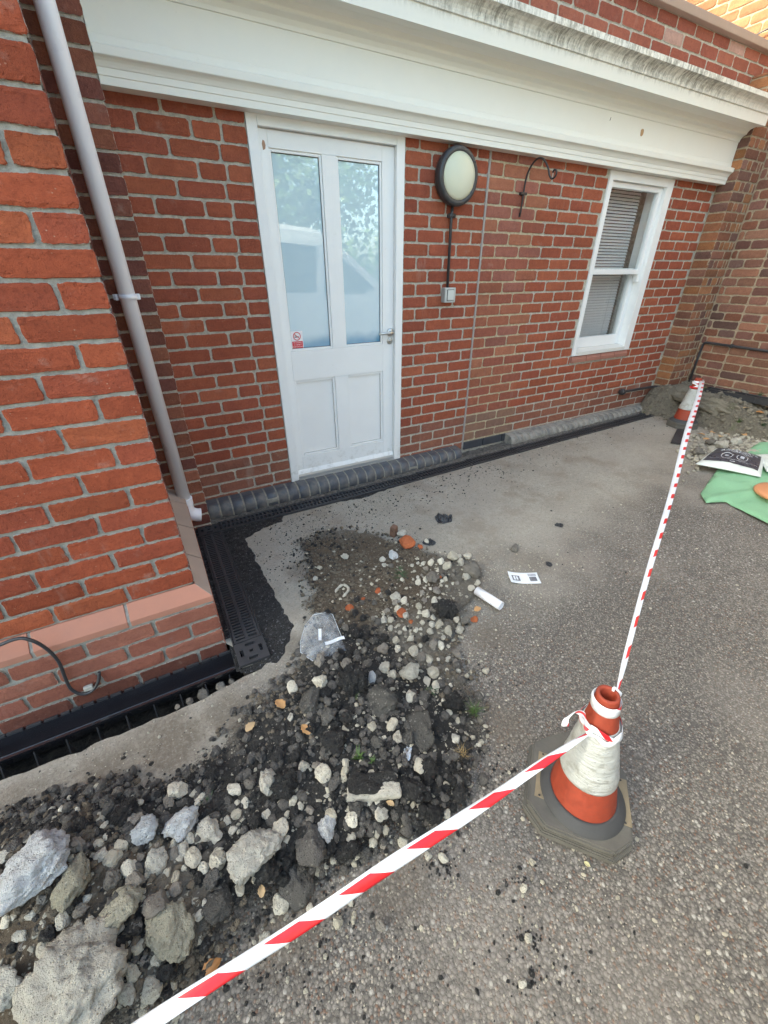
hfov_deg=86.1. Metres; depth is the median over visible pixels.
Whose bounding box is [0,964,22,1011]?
concrete chunk
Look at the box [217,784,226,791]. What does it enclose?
asphalt clod
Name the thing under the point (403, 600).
stone
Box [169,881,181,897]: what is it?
stone
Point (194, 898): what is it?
stone
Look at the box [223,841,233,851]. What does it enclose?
asphalt clod
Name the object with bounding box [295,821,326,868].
asphalt slab
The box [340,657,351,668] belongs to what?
asphalt clod
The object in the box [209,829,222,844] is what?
stone
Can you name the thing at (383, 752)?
asphalt clod
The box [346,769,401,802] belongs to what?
kerb slab
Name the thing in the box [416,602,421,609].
stone
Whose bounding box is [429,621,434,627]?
stone
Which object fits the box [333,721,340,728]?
asphalt clod
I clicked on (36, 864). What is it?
concrete chunk
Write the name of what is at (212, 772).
asphalt clod
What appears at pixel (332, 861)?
stone
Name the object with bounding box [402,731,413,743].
asphalt clod
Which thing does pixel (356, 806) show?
asphalt clod
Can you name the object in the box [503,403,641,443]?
bullnose kerb
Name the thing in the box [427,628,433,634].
stone
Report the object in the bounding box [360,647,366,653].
asphalt clod
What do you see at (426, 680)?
stone
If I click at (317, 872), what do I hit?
stone
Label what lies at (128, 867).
stone
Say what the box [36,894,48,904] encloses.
asphalt clod
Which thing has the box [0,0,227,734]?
brick wing
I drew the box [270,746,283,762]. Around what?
asphalt clod
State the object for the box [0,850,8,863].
stone
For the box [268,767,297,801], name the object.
asphalt lump
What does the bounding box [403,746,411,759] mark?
foil wrapper
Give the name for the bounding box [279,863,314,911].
asphalt slab
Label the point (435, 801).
asphalt clod
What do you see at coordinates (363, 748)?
asphalt clod
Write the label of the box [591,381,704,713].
barrier tape
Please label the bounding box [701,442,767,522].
green sheet
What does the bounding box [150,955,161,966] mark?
stone
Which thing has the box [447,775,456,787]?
asphalt clod
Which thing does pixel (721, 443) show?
rubble piece
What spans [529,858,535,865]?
stone
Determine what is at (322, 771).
stone
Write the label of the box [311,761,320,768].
stone
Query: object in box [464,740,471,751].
asphalt clod
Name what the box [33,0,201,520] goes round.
downpipe
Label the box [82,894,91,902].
stone
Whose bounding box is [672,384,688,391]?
broken concrete edge
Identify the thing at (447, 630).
stone
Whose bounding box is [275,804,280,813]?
asphalt clod
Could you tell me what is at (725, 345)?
wall conduit
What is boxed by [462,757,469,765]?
asphalt clod
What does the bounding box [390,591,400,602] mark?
grey rock
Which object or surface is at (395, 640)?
stone
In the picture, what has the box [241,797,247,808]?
stone
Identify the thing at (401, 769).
asphalt clod
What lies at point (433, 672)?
stone
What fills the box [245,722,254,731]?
leaf
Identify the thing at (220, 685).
trench stone
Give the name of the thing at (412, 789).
asphalt lump
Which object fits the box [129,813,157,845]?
concrete chunk
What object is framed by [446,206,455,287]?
conduit
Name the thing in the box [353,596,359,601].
asphalt clod
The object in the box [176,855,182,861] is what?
stone
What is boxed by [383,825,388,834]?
stone
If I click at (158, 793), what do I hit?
asphalt clod
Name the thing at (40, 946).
stone
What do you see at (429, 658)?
stone
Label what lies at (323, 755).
asphalt clod
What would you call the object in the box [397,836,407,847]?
stone
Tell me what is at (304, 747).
asphalt clod
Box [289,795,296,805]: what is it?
stone
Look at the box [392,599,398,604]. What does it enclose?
stone
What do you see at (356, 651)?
asphalt clod
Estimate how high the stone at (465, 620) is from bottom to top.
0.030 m
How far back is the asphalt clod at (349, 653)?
1.66 m
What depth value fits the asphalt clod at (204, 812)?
1.15 m
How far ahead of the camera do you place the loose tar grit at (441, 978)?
1.03 m
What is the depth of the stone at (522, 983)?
0.92 m
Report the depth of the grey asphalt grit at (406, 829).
1.26 m
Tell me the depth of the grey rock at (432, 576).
2.10 m
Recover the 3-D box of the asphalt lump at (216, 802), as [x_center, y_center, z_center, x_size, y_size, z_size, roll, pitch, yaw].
[-0.477,0.840,1.191,0.105,0.026,0.062,-21,33,-33]
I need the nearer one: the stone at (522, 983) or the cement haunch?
the stone at (522, 983)
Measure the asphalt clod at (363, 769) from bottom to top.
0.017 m
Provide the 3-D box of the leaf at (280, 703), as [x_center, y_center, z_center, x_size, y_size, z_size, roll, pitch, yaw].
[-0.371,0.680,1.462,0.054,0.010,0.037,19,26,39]
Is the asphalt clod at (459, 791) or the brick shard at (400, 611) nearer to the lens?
the asphalt clod at (459, 791)
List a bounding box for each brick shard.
[345,604,353,610]
[396,608,405,617]
[399,535,415,548]
[470,616,477,621]
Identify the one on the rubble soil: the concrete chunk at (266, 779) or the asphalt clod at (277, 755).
the concrete chunk at (266, 779)
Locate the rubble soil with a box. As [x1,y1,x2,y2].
[0,529,486,1023]
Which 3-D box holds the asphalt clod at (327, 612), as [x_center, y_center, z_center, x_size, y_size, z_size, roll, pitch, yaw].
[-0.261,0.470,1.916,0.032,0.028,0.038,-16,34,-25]
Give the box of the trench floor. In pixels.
[0,673,243,780]
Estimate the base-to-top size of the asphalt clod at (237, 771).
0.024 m
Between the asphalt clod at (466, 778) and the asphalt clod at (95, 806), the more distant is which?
the asphalt clod at (466, 778)
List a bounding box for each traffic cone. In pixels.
[522,685,632,864]
[666,378,701,429]
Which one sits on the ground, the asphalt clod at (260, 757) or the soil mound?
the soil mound
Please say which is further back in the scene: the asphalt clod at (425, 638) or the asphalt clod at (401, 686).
the asphalt clod at (425, 638)
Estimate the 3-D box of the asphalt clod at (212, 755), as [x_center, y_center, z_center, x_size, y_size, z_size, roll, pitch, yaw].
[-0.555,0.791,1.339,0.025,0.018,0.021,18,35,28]
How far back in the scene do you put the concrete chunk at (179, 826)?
1.10 m
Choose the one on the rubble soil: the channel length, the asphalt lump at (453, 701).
the asphalt lump at (453, 701)
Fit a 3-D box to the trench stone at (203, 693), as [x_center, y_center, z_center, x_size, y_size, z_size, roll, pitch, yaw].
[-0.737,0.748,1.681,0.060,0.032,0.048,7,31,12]
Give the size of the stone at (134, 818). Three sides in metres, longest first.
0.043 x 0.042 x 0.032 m
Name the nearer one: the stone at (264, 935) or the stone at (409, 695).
the stone at (264, 935)
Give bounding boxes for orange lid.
[753,482,767,499]
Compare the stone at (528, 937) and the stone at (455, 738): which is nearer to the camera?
the stone at (528, 937)
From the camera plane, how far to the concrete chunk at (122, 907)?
0.94 m
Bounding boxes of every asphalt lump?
[108,796,138,826]
[205,789,235,811]
[253,855,279,886]
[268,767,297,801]
[319,729,346,754]
[334,839,362,863]
[338,662,368,697]
[396,778,426,802]
[419,755,438,779]
[424,802,443,825]
[432,598,459,619]
[442,690,464,711]
[463,560,481,578]
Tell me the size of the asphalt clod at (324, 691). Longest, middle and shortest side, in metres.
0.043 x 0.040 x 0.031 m
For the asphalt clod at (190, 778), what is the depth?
1.26 m
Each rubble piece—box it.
[692,447,704,454]
[705,439,715,444]
[714,440,729,447]
[730,437,742,444]
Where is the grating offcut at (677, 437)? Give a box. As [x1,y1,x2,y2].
[671,429,684,443]
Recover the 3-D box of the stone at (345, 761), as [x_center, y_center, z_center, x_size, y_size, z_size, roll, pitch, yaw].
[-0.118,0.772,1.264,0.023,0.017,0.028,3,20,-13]
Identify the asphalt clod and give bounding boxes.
[6,941,18,954]
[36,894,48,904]
[38,924,55,942]
[65,895,83,912]
[68,836,85,852]
[70,815,91,832]
[92,802,100,811]
[99,794,115,807]
[103,867,120,890]
[104,890,117,906]
[111,786,123,799]
[116,935,126,945]
[119,795,125,802]
[123,914,144,936]
[124,825,135,843]
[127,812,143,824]
[131,954,139,963]
[137,845,145,852]
[145,807,152,813]
[153,789,164,798]
[156,824,162,834]
[156,962,176,985]
[160,984,173,1000]
[161,812,171,820]
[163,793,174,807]
[186,772,194,782]
[192,871,204,884]
[196,966,205,981]
[197,936,212,956]
[198,807,213,819]
[201,841,208,851]
[203,867,220,889]
[204,763,219,781]
[209,781,217,789]
[210,751,215,758]
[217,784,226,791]
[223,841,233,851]
[227,873,232,882]
[232,765,242,776]
[235,896,242,905]
[239,748,245,755]
[246,707,251,716]
[247,811,261,829]
[250,790,256,797]
[255,751,265,762]
[267,745,273,753]
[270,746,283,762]
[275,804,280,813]
[275,870,290,887]
[276,709,281,716]
[278,850,284,859]
[287,843,294,852]
[288,851,295,859]
[289,749,299,762]
[289,804,298,819]
[290,736,296,744]
[293,693,301,700]
[295,826,306,839]
[297,863,308,876]
[300,653,306,659]
[301,753,308,760]
[302,744,307,750]
[305,722,317,733]
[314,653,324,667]
[317,804,322,812]
[319,747,331,759]
[320,687,330,697]
[324,838,336,856]
[325,609,330,616]
[327,675,334,681]
[330,790,337,800]
[333,700,341,709]
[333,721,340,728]
[335,776,340,785]
[337,654,344,660]
[337,817,344,828]
[338,795,345,804]
[339,710,352,724]
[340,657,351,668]
[342,624,348,630]
[345,650,352,658]
[349,800,363,816]
[352,609,358,615]
[352,627,362,638]
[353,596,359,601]
[353,649,359,654]
[358,717,365,726]
[359,819,365,826]
[360,614,366,621]
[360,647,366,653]
[360,745,367,756]
[360,766,367,772]
[361,737,367,745]
[361,846,371,859]
[362,631,371,639]
[365,658,372,666]
[368,637,378,644]
[370,735,383,748]
[375,617,380,625]
[378,746,387,759]
[379,633,388,642]
[384,741,392,749]
[393,710,399,715]
[394,803,404,817]
[398,682,405,690]
[399,766,405,774]
[401,757,408,767]
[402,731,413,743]
[403,721,409,728]
[416,826,425,837]
[417,803,427,815]
[418,690,429,702]
[422,634,428,642]
[423,791,431,801]
[424,778,433,785]
[431,785,440,796]
[431,798,438,804]
[434,726,443,737]
[435,759,442,765]
[435,774,442,783]
[443,783,449,789]
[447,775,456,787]
[449,803,456,812]
[452,783,466,805]
[459,770,471,787]
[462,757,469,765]
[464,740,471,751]
[472,760,478,767]
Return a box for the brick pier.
[653,72,767,385]
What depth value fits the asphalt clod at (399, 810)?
1.17 m
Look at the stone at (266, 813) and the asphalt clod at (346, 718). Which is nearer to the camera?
the stone at (266, 813)
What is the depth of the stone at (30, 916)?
0.94 m
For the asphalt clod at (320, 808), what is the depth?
1.17 m
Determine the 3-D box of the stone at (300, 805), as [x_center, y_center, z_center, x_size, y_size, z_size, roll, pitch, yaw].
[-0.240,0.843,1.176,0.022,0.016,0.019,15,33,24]
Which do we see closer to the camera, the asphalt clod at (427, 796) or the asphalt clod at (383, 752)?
the asphalt clod at (427, 796)
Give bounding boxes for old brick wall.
[686,0,767,396]
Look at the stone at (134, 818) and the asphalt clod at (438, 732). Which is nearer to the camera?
the stone at (134, 818)
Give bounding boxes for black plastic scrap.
[422,538,435,545]
[435,513,451,523]
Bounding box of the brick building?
[80,0,767,499]
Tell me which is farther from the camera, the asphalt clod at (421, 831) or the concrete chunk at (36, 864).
the asphalt clod at (421, 831)
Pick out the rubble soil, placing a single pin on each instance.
(185, 877)
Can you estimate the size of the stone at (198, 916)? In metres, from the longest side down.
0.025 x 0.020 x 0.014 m
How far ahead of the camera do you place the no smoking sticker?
2.55 m
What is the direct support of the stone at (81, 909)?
on the rubble soil
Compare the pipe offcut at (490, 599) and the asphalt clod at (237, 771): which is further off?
the pipe offcut at (490, 599)
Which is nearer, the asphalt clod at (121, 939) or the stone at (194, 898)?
the asphalt clod at (121, 939)
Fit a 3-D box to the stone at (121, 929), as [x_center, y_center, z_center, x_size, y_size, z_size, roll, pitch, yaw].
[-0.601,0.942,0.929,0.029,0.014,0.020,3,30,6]
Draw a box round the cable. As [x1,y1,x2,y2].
[0,636,100,695]
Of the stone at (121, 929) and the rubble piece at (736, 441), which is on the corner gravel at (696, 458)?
the rubble piece at (736, 441)
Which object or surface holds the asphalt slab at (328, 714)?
on the grey asphalt grit at (406, 829)
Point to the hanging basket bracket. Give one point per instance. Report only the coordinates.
(523, 193)
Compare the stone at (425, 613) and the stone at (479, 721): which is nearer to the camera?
the stone at (479, 721)
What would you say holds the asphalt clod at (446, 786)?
on the rubble soil
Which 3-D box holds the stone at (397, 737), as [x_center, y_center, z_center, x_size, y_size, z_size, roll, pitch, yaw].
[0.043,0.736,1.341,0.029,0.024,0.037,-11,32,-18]
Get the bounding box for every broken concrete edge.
[671,391,744,415]
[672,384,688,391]
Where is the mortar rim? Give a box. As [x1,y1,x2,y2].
[335,584,349,596]
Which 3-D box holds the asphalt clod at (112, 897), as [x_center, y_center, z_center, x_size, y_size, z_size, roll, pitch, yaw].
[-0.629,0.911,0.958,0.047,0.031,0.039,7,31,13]
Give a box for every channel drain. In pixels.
[197,523,269,668]
[218,413,654,530]
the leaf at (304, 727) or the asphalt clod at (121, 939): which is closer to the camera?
the asphalt clod at (121, 939)
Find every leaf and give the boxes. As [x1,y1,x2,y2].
[202,957,221,975]
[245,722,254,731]
[257,884,265,897]
[275,699,285,707]
[301,724,310,734]
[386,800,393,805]
[474,606,480,610]
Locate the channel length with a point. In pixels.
(755, 399)
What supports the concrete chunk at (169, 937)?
on the rubble soil
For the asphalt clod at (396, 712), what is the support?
on the rubble soil
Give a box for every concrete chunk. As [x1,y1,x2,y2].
[0,828,70,916]
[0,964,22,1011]
[11,913,128,1023]
[50,849,91,913]
[99,884,144,928]
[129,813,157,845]
[143,899,194,963]
[144,846,168,875]
[161,805,198,842]
[196,815,218,841]
[226,827,283,886]
[259,768,275,795]
[317,815,335,843]
[399,662,419,679]
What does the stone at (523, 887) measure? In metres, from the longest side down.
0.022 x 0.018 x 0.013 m
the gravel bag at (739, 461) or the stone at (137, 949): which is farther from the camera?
the gravel bag at (739, 461)
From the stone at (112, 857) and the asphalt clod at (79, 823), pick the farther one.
the asphalt clod at (79, 823)
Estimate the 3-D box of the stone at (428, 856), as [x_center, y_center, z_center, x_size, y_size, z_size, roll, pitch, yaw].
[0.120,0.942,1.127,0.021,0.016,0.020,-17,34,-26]
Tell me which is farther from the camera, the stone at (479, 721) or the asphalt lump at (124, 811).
the stone at (479, 721)
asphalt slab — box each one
[201,887,232,924]
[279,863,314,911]
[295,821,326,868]
[299,686,320,713]
[321,707,336,725]
[367,682,397,717]
[405,710,434,751]
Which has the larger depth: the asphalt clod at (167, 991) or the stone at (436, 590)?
the stone at (436, 590)
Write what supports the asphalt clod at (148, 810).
on the rubble soil
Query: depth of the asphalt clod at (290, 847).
1.10 m
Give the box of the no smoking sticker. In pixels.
[291,331,303,348]
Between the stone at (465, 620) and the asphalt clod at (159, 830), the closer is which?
the asphalt clod at (159, 830)
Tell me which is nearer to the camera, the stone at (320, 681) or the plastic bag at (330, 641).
the stone at (320, 681)
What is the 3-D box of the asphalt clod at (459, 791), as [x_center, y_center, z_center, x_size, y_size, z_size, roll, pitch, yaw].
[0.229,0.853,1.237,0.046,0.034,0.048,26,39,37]
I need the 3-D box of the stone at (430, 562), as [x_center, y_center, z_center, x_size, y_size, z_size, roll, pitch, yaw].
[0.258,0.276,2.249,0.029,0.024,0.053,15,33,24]
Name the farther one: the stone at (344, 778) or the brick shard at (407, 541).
the brick shard at (407, 541)
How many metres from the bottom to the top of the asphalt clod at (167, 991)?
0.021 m
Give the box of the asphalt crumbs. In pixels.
[0,525,489,1015]
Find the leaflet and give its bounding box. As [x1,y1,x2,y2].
[508,571,540,583]
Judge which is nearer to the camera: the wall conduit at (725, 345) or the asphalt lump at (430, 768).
the asphalt lump at (430, 768)
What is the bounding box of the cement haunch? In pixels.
[195,411,640,530]
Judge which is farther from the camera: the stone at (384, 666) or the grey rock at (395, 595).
the grey rock at (395, 595)
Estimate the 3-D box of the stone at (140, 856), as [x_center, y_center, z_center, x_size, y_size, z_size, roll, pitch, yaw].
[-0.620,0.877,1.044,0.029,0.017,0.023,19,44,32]
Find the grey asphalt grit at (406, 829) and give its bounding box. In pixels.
[0,595,488,896]
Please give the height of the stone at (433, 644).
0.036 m
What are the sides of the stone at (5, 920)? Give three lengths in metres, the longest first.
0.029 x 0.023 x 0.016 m
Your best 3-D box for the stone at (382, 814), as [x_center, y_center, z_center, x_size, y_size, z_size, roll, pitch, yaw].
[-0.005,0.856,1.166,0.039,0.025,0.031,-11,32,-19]
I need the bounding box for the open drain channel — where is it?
[0,650,240,778]
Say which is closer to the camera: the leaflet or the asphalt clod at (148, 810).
the asphalt clod at (148, 810)
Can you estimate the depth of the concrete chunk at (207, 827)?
1.11 m
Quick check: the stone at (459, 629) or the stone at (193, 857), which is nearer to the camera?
the stone at (193, 857)
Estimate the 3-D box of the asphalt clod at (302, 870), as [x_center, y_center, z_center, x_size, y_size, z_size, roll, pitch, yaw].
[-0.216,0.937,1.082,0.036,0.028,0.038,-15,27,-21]
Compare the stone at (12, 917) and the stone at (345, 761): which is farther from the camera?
the stone at (345, 761)
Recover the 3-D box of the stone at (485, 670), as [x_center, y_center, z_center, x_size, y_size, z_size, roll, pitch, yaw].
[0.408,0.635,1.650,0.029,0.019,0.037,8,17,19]
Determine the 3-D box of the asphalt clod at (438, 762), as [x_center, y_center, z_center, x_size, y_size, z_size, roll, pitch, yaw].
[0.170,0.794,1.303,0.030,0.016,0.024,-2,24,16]
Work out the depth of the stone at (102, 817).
1.12 m
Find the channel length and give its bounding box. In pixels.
[704,387,767,405]
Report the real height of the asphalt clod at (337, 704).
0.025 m
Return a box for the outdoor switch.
[441,287,455,302]
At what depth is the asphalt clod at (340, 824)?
1.14 m
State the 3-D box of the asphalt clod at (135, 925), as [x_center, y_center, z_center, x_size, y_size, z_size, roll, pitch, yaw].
[-0.567,0.942,0.932,0.043,0.031,0.038,-10,32,-17]
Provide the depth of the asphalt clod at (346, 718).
1.37 m
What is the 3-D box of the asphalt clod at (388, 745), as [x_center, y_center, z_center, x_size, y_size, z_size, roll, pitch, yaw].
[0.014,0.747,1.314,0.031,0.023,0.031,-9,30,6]
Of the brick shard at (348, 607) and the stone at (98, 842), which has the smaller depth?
the stone at (98, 842)
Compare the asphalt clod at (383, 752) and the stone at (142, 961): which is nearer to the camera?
the stone at (142, 961)
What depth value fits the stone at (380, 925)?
1.00 m
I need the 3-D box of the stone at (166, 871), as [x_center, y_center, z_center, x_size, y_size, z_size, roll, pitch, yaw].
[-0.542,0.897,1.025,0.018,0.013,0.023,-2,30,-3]
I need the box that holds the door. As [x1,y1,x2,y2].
[244,112,404,481]
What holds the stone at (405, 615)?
on the rubble soil
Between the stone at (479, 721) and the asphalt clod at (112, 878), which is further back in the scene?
the stone at (479, 721)
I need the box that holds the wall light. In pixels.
[435,145,477,206]
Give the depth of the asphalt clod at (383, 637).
1.75 m
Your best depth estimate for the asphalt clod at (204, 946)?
0.94 m
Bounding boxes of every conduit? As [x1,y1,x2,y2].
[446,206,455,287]
[688,341,767,381]
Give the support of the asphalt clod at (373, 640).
on the rubble soil
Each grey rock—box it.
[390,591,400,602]
[426,571,439,582]
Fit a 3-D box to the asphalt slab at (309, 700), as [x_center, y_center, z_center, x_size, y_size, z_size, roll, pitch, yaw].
[-0.263,0.663,1.445,0.070,0.051,0.105,1,31,10]
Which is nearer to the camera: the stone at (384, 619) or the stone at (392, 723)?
the stone at (392, 723)
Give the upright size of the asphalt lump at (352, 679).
0.091 m
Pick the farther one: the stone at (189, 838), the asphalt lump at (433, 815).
the asphalt lump at (433, 815)
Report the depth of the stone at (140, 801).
1.17 m
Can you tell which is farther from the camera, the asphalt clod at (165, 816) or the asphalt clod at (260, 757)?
the asphalt clod at (260, 757)
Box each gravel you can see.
[35,425,766,1023]
[676,427,767,481]
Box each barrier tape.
[131,703,622,1023]
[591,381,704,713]
[689,380,703,387]
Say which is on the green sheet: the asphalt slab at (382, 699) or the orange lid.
the orange lid
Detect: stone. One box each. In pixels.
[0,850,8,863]
[0,914,9,928]
[9,914,16,920]
[11,930,26,942]
[18,942,23,951]
[24,910,35,920]
[35,942,46,958]
[55,911,70,930]
[72,902,89,918]
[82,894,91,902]
[84,915,93,923]
[93,838,103,847]
[93,847,107,862]
[96,815,104,821]
[100,820,108,827]
[102,849,122,868]
[114,839,127,850]
[117,981,135,1005]
[118,923,124,934]
[120,859,137,877]
[125,870,145,886]
[126,963,139,982]
[131,938,143,955]
[136,852,144,861]
[137,799,143,805]
[139,954,149,966]
[141,974,162,1004]
[142,889,169,919]
[144,871,149,880]
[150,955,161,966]
[163,867,170,877]
[167,781,187,798]
[168,845,178,861]
[169,839,177,848]
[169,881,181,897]
[171,870,179,882]
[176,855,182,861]
[177,840,188,857]
[181,864,186,871]
[184,832,193,843]
[184,846,201,868]
[186,697,193,704]
[189,789,196,796]
[191,897,198,906]
[194,797,200,805]
[194,909,203,921]
[197,687,209,700]
[198,792,204,800]
[198,861,208,874]
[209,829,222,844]
[209,850,225,870]
[216,681,225,690]
[223,815,231,825]
[227,783,240,795]
[228,826,237,834]
[231,808,241,819]
[235,883,244,896]
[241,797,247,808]
[243,779,255,789]
[259,931,269,942]
[261,808,270,819]
[272,817,288,836]
[273,892,288,914]
[283,835,289,843]
[287,680,297,693]
[287,713,292,720]
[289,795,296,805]
[297,801,303,810]
[298,760,309,771]
[305,805,313,814]
[306,815,313,822]
[306,902,312,911]
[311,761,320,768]
[312,675,327,688]
[314,763,330,783]
[315,868,319,876]
[325,808,336,817]
[330,855,336,864]
[333,916,342,929]
[340,775,346,781]
[341,553,348,558]
[341,766,348,774]
[342,758,348,766]
[344,811,357,827]
[346,832,355,841]
[351,911,356,919]
[367,721,376,731]
[368,670,375,682]
[369,837,377,847]
[375,807,388,821]
[376,918,385,931]
[377,642,387,653]
[379,556,385,561]
[379,661,389,672]
[381,616,387,622]
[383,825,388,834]
[386,717,397,730]
[388,617,393,622]
[388,670,396,678]
[389,550,397,559]
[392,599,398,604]
[392,636,399,643]
[393,730,401,743]
[395,645,400,652]
[397,529,405,535]
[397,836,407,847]
[400,596,406,603]
[403,612,408,618]
[406,690,415,702]
[407,635,413,640]
[408,645,417,656]
[413,757,423,773]
[415,578,420,584]
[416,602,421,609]
[416,651,425,661]
[421,609,429,617]
[423,676,430,686]
[424,851,431,860]
[426,654,432,663]
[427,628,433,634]
[427,666,438,678]
[428,559,433,565]
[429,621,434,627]
[429,638,437,650]
[431,596,437,602]
[431,680,439,690]
[433,586,440,593]
[435,619,442,628]
[437,558,443,564]
[438,640,444,650]
[438,852,448,862]
[443,561,451,569]
[444,625,451,636]
[444,808,449,818]
[447,551,458,559]
[451,733,459,743]
[453,649,460,657]
[455,625,463,633]
[457,558,463,565]
[460,616,469,624]
[462,573,470,579]
[463,552,471,558]
[468,585,474,590]
[477,716,483,723]
[482,667,488,673]
[511,543,518,551]
[518,978,526,988]
[520,883,526,892]
[524,933,531,943]
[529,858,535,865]
[530,874,534,880]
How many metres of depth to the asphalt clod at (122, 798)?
1.18 m
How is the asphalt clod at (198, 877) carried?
on the rubble soil
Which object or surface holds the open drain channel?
on the trench floor
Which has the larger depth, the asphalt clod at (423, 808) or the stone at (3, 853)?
the asphalt clod at (423, 808)
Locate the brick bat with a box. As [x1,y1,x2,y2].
[389,524,397,537]
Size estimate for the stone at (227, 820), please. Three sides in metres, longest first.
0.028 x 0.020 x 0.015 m
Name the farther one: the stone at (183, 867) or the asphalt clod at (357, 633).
the asphalt clod at (357, 633)
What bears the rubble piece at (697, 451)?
on the ground
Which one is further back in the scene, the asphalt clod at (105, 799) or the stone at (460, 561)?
the stone at (460, 561)
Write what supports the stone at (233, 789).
on the rubble soil
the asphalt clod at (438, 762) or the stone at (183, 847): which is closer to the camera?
the stone at (183, 847)
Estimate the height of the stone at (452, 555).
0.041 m
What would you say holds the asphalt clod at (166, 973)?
on the rubble soil
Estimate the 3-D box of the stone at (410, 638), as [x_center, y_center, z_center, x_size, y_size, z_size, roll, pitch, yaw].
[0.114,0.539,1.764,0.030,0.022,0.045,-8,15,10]
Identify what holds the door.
in the brick building
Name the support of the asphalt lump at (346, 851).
on the rubble soil
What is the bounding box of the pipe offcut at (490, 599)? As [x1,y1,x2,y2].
[474,587,503,609]
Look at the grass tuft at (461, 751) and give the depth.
1.35 m
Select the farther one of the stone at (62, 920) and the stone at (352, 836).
the stone at (352, 836)
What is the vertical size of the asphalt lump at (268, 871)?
0.049 m
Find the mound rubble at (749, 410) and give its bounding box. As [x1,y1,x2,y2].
[641,381,767,441]
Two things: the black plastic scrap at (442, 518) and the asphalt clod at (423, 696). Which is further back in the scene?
the black plastic scrap at (442, 518)
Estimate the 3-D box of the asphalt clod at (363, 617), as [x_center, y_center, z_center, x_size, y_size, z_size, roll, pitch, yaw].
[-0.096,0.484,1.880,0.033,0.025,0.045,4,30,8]
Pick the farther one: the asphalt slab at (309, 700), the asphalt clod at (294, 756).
the asphalt slab at (309, 700)
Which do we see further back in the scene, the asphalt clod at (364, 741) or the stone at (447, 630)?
the stone at (447, 630)
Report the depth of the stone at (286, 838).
1.11 m
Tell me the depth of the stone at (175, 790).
1.20 m
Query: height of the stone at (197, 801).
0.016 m
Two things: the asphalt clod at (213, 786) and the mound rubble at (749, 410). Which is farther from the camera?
the mound rubble at (749, 410)
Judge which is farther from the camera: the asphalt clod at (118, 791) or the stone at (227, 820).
the asphalt clod at (118, 791)
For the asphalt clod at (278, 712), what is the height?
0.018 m
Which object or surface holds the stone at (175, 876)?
on the rubble soil
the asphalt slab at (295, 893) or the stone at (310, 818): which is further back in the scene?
the stone at (310, 818)
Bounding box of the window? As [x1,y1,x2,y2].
[571,170,674,355]
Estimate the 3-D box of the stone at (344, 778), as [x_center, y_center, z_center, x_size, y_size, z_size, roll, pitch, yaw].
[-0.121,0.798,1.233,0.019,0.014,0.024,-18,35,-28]
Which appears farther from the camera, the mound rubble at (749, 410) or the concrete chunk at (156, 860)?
the mound rubble at (749, 410)
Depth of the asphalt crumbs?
1.22 m
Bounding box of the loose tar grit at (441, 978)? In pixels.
[11,418,748,1023]
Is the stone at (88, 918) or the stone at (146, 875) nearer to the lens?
the stone at (88, 918)
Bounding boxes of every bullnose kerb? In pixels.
[205,445,461,519]
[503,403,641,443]
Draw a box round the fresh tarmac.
[195,413,641,674]
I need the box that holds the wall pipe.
[618,385,659,394]
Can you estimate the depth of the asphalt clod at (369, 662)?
1.62 m
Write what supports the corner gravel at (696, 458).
on the ground
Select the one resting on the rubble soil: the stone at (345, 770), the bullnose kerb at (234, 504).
the stone at (345, 770)
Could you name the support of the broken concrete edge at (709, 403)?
on the soil mound
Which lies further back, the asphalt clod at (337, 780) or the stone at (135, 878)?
the asphalt clod at (337, 780)
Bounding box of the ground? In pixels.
[0,384,767,1023]
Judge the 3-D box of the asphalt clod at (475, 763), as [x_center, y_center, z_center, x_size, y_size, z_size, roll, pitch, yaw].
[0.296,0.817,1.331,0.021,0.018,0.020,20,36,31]
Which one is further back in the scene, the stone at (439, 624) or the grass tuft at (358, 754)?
the stone at (439, 624)
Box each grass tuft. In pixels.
[351,745,365,759]
[392,566,407,574]
[450,742,470,761]
[463,699,487,720]
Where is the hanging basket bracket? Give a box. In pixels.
[519,157,556,216]
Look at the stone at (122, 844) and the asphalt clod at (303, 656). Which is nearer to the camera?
the stone at (122, 844)
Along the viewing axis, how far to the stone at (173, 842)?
1.08 m
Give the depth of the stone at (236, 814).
1.15 m
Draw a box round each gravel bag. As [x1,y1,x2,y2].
[696,448,762,476]
[756,454,767,471]
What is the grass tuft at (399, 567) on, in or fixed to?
on the rubble soil
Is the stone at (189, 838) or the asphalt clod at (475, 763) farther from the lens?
the asphalt clod at (475, 763)
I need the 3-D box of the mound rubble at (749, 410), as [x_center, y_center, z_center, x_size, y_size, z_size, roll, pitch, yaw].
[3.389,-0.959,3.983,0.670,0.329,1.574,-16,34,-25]
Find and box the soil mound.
[640,380,767,439]
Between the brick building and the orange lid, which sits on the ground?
the brick building
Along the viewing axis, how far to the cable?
1.46 m
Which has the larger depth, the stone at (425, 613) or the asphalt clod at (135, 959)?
the stone at (425, 613)
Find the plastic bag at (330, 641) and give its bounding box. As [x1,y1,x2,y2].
[300,612,344,660]
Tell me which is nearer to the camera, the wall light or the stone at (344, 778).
the stone at (344, 778)
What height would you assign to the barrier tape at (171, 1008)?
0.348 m
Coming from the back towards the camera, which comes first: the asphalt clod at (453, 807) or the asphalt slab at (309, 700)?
the asphalt slab at (309, 700)
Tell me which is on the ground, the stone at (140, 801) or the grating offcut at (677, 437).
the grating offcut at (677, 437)
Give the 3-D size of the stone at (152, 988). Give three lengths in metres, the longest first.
0.048 x 0.041 x 0.029 m

